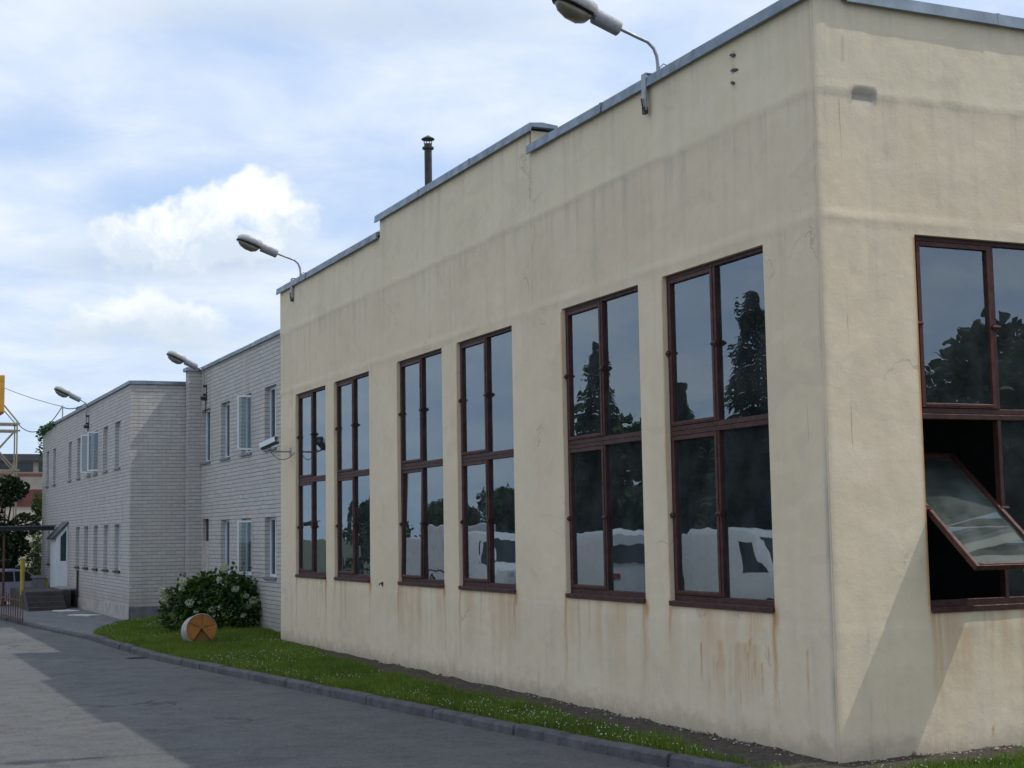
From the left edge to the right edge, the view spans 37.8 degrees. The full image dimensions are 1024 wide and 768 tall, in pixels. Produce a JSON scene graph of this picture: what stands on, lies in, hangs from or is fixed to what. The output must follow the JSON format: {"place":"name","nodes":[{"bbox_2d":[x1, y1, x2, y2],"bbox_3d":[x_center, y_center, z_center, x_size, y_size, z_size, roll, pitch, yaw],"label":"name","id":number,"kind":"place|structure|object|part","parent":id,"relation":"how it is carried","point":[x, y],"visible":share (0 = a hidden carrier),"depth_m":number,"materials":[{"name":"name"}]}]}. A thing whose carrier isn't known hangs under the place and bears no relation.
{"place":"outdoors","nodes":[
{"label":"outdoors","id":0,"kind":"place"},
{"bbox_2d":[0,602,122,633],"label":"pavement","id":1,"kind":"structure","parent":0,"point":[78,624],"depth_m":42.19,"materials":[{"name":"grey concrete"}]},
{"bbox_2d":[0,375,19,533],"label":"lattice gantry","id":2,"kind":"object","parent":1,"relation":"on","point":[2,405],"visible":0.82,"depth_m":60.80,"materials":[{"name":"beige metal"}]},
{"bbox_2d":[5,388,61,406],"bbox_3d":[-18.536,0.496,57.723,0.022,1.372,7.616,3,-7,-34],"label":"overhead cable","id":3,"kind":"object","parent":2,"relation":"attached to","point":[32,398],"visible":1,"depth_m":57.66,"materials":[{"name":"metal"}]},
{"bbox_2d":[20,558,24,594],"bbox_3d":[-16.149,6.626,49.279,0.170,1.780,0.170,2,-6,-24],"label":"gate post","id":4,"kind":"object","parent":1,"relation":"on","point":[22,574],"visible":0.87,"depth_m":49.26,"materials":[{"name":"yellow metal"}]},
{"bbox_2d":[30,575,47,586],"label":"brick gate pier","id":5,"kind":"structure","parent":1,"relation":"on","point":[39,580],"depth_m":53.53,"materials":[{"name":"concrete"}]},
{"bbox_2d":[52,609,78,611],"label":"stone slab","id":6,"kind":"structure","parent":1,"relation":"on","point":[69,610],"depth_m":46.50,"materials":[{"name":"grey stone"}]},
{"bbox_2d":[68,614,100,616],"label":"stone slab","id":7,"kind":"structure","parent":1,"relation":"on","point":[87,615],"depth_m":43.76,"materials":[{"name":"grey stone"}]},
{"bbox_2d":[0,602,668,767],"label":"road","id":8,"kind":"structure","parent":0,"point":[67,701],"depth_m":18.66,"materials":[{"name":"grey asphalt"}]},
{"bbox_2d":[0,592,23,623],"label":"gate leaf","id":9,"kind":"object","parent":8,"relation":"on","point":[13,599],"visible":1,"depth_m":42.01,"materials":[{"name":"brown metal"}]},
{"bbox_2d":[0,569,49,601],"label":"parked car","id":10,"kind":"object","parent":8,"relation":"on","point":[12,578],"visible":0.06,"depth_m":54.75,"materials":[{"name":"grey paint"}]},
{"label":"side window","id":11,"kind":"part","parent":10,"relation":"part of","materials":[{"name":"black glass"}]},
{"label":"side window","id":12,"kind":"part","parent":10,"relation":"part of","materials":[{"name":"black glass"}]},
{"bbox_2d":[127,657,146,658],"bbox_3d":[-7.373,5.376,29.344,0.360,0.016,0.240,2,-6,-24],"label":"road gully","id":13,"kind":"object","parent":8,"relation":"on","point":[135,657],"visible":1,"depth_m":29.30,"materials":[{"name":"metal"}]},
{"bbox_2d":[0,616,755,767],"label":"kerb","id":14,"kind":"structure","parent":8,"relation":"on","point":[649,755],"depth_m":18.82,"materials":[{"name":"concrete"}]},
{"bbox_2d":[0,0,1023,453],"label":"sky","id":15,"kind":"structure","parent":0,"point":[139,139],"materials":[{"name":"blue"}]},
{"bbox_2d":[93,614,1023,767],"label":"lawn","id":16,"kind":"structure","parent":0,"point":[766,755],"depth_m":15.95,"materials":[{"name":"green plant"}]},
{"bbox_2d":[181,614,216,641],"bbox_3d":[-6.498,5.117,31.032,0.671,0.713,0.676,2,-6,-24],"label":"log","id":17,"kind":"object","parent":16,"relation":"on","point":[196,627],"visible":0.88,"depth_m":30.80,"materials":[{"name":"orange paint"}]},
{"bbox_2d":[156,561,261,630],"bbox_3d":[-6.939,5.040,35.226,2.876,1.682,1.829,2,-6,-24],"label":"flowering bush","id":18,"kind":"object","parent":16,"relation":"on","point":[235,597],"visible":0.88,"depth_m":34.87,"materials":[{"name":"green plant"}]},
{"bbox_2d":[97,617,1003,767],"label":"clover flower","id":19,"kind":"object","parent":16,"relation":"on","point":[453,702],"visible":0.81,"depth_m":18.80,"materials":[{"name":"white plant"}]},
{"bbox_2d":[364,659,1023,765],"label":"rubble","id":20,"kind":"object","parent":16,"relation":"on","point":[803,755],"visible":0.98,"depth_m":15.46,"materials":[{"name":"grey gravel"}]},
{"bbox_3d":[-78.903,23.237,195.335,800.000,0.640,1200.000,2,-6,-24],"label":"ground","id":21,"kind":"structure","parent":0,"visible":0},
{"bbox_2d":[0,474,39,604],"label":"leafy tree","id":22,"kind":"object","parent":21,"relation":"on","point":[17,544],"visible":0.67,"depth_m":57.55,"materials":[{"name":"green plant"}]},
{"bbox_2d":[0,454,42,570],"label":"apartment block","id":23,"kind":"structure","parent":21,"relation":"on","point":[30,473],"depth_m":101.89,"materials":[{"name":"beige brick"}]},
{"bbox_2d":[0,462,10,468],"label":"window","id":24,"kind":"structure","parent":23,"relation":"in","point":[2,464],"depth_m":101.48,"materials":[{"name":"glass"}]},
{"bbox_2d":[17,462,32,471],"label":"window","id":25,"kind":"structure","parent":23,"relation":"in","point":[23,466],"depth_m":102.05,"materials":[{"name":"glass"}]},
{"bbox_2d":[39,462,42,471],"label":"window","id":26,"kind":"structure","parent":23,"relation":"in","point":[40,463],"depth_m":102.47,"materials":[{"name":"grey glass"}]},
{"bbox_2d":[9,541,41,601],"bbox_3d":[-20.368,8.329,63.744,2.229,3.263,2.294,-2,-6,5],"label":"leafy tree","id":27,"kind":"object","parent":21,"relation":"on","point":[33,569],"visible":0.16,"depth_m":63.48,"materials":[{"name":"green plant"}]},
{"bbox_2d":[0,525,55,605],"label":"gate canopy","id":28,"kind":"object","parent":21,"relation":"on","point":[27,528],"visible":0.94,"depth_m":52.61,"materials":[{"name":"metal"}]},
{"bbox_2d":[25,492,41,571],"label":"leafy tree","id":29,"kind":"object","parent":21,"relation":"on","point":[38,512],"visible":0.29,"depth_m":65.05,"materials":[{"name":"green plant"}]},
{"bbox_2d":[10,380,185,620],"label":"brick wing","id":30,"kind":"structure","parent":21,"relation":"on","point":[113,500],"depth_m":43.05,"materials":[{"name":"white brick"}]},
{"bbox_2d":[18,408,61,431],"bbox_3d":[-18.291,1.525,57.725,0.033,0.619,7.542,2,-6,-29],"label":"overhead cable","id":31,"kind":"object","parent":30,"relation":"attached to","point":[44,427],"visible":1,"depth_m":57.16,"materials":[{"name":"metal"}]},
{"bbox_2d":[35,420,56,470],"bbox_3d":[-17.610,2.753,56.860,0.591,2.635,4.737,2,-6,-24],"label":"creeper","id":32,"kind":"object","parent":30,"relation":"attached to","point":[41,433],"visible":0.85,"depth_m":58.22,"materials":[{"name":"green plant"}]},
{"bbox_2d":[54,386,88,431],"bbox_3d":[-14.106,0.909,47.830,1.102,1.685,0.316,2,-6,-24],"label":"wall lamp","id":33,"kind":"object","parent":30,"relation":"attached to","point":[61,391],"visible":0.98,"depth_m":47.79,"materials":[{"name":"grey metal"}]},
{"bbox_2d":[80,435,90,476],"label":"window","id":34,"kind":"structure","parent":30,"relation":"in","point":[81,435],"depth_m":47.50,"materials":[{"name":"white plastic"}]},
{"bbox_2d":[87,432,97,475],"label":"window","id":35,"kind":"structure","parent":30,"relation":"in","point":[93,474],"depth_m":46.23,"materials":[{"name":"white plastic"}]},
{"bbox_2d":[92,545,97,570],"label":"window","id":36,"kind":"structure","parent":30,"relation":"in","point":[96,569],"depth_m":46.50,"materials":[{"name":"white glass"}]},
{"bbox_2d":[101,439,107,472],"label":"window","id":37,"kind":"structure","parent":30,"relation":"in","point":[107,439],"depth_m":45.24,"materials":[{"name":"white glass"}]},
{"bbox_2d":[101,525,108,571],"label":"window","id":38,"kind":"structure","parent":30,"relation":"in","point":[106,570],"depth_m":44.78,"materials":[{"name":"white glass"}]},
{"bbox_2d":[112,524,119,572],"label":"window","id":39,"kind":"structure","parent":30,"relation":"in","point":[115,571],"depth_m":42.99,"materials":[{"name":"white glass"}]},
{"bbox_2d":[113,422,120,469],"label":"window","id":40,"kind":"structure","parent":30,"relation":"in","point":[116,468],"depth_m":43.37,"materials":[{"name":"white glass"}]},
{"bbox_2d":[183,329,280,630],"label":"brick office","id":41,"kind":"structure","parent":21,"relation":"on","point":[232,491],"depth_m":37.46,"materials":[{"name":"brick"}]},
{"bbox_2d":[166,350,206,412],"bbox_3d":[-8.877,-0.064,40.760,1.102,1.685,0.316,2,-6,-24],"label":"wall lamp","id":42,"kind":"object","parent":41,"relation":"attached to","point":[175,357],"visible":1,"depth_m":40.74,"materials":[{"name":"metal"}]},
{"bbox_2d":[200,410,210,464],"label":"window","id":43,"kind":"structure","parent":41,"relation":"in","point":[208,461],"depth_m":41.30,"materials":[{"name":"white glass"}]},
{"bbox_2d":[219,402,229,460],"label":"window","id":44,"kind":"structure","parent":41,"relation":"in","point":[227,457],"depth_m":39.21,"materials":[{"name":"white glass"}]},
{"bbox_2d":[219,520,229,574],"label":"window","id":45,"kind":"structure","parent":41,"relation":"in","point":[227,522],"depth_m":38.95,"materials":[{"name":"white glass"}]},
{"bbox_2d":[237,395,251,456],"bbox_3d":[-6.620,1.009,36.838,0.505,1.508,1.081,2,-6,-24],"label":"window","id":46,"kind":"structure","parent":41,"relation":"in","point":[248,448],"depth_m":37.08,"materials":[{"name":"white glass"}]},
{"bbox_2d":[237,518,251,577],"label":"window","id":47,"kind":"structure","parent":41,"relation":"in","point":[248,521],"depth_m":36.80,"materials":[{"name":"white glass"}]},
{"bbox_2d":[262,386,276,451],"bbox_3d":[-5.568,0.795,34.844,0.230,1.508,1.081,2,-6,-24],"label":"window","id":48,"kind":"structure","parent":41,"relation":"in","point":[273,389],"depth_m":35.17,"materials":[{"name":"white glass"}]},
{"bbox_2d":[263,517,276,579],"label":"window","id":49,"kind":"structure","parent":41,"relation":"in","point":[273,549],"depth_m":34.85,"materials":[{"name":"white glass"}]},
{"bbox_2d":[276,0,1023,762],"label":"industrial hall","id":50,"kind":"structure","parent":21,"relation":"on","point":[694,398],"depth_m":16.37,"materials":[{"name":"beige paint"}]},
{"bbox_2d":[236,234,303,301],"bbox_3d":[-5.011,-2.409,31.102,1.466,1.355,0.316,2,-6,-24],"label":"wall lamp","id":51,"kind":"object","parent":50,"relation":"attached to","point":[250,243],"visible":0.97,"depth_m":30.94,"materials":[{"name":"grey metal"}]},
{"bbox_2d":[259,436,294,459],"bbox_3d":[-4.878,1.333,30.986,0.675,0.485,0.481,2,-6,-24],"label":"security camera","id":52,"kind":"object","parent":50,"relation":"attached to","point":[269,443],"visible":1,"depth_m":30.92,"materials":[{"name":"white plastic"}]},
{"bbox_2d":[295,386,325,578],"bbox_3d":[-3.980,1.988,29.857,0.158,3.748,2.080,2,-6,-24],"label":"window","id":53,"kind":"structure","parent":50,"relation":"in","point":[311,437],"depth_m":29.92,"materials":[{"name":"brown glass"}]},
{"bbox_2d":[334,372,369,582],"bbox_3d":[-2.906,1.736,27.480,0.158,3.748,2.080,2,-6,-24],"label":"window","id":54,"kind":"structure","parent":50,"relation":"in","point":[353,463],"depth_m":27.55,"materials":[{"name":"glass"}]},
{"bbox_2d":[398,349,443,587],"bbox_3d":[-1.455,1.397,24.269,0.158,3.748,2.080,2,-6,-24],"label":"window","id":55,"kind":"structure","parent":50,"relation":"in","point":[422,507],"depth_m":24.32,"materials":[{"name":"glass"}]},
{"bbox_2d":[458,327,515,593],"bbox_3d":[-0.353,1.138,21.829,0.158,3.748,2.080,2,-6,-24],"label":"window","id":56,"kind":"structure","parent":50,"relation":"in","point":[486,377],"depth_m":21.87,"materials":[{"name":"glass"}]},
{"bbox_2d":[564,286,645,603],"bbox_3d":[1.145,0.788,18.514,0.158,3.748,2.080,2,-6,-24],"label":"window","id":57,"kind":"structure","parent":50,"relation":"in","point":[605,518],"depth_m":18.52,"materials":[{"name":"glass"}]},
{"bbox_2d":[552,0,665,114],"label":"wall lamp","id":58,"kind":"object","parent":50,"relation":"attached to","point":[578,11],"visible":0.93,"depth_m":17.35,"materials":[{"name":"metal"}]},
{"bbox_2d":[665,246,774,612],"bbox_3d":[2.225,0.535,16.124,0.158,3.748,2.080,2,-6,-24],"label":"window","id":59,"kind":"structure","parent":50,"relation":"in","point":[721,515],"depth_m":16.11,"materials":[{"name":"glass"}]},
{"bbox_2d":[914,236,1023,612],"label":"window","id":60,"kind":"structure","parent":50,"relation":"in","point":[970,293],"depth_m":15.17,"materials":[{"name":"glass"}]}
]}

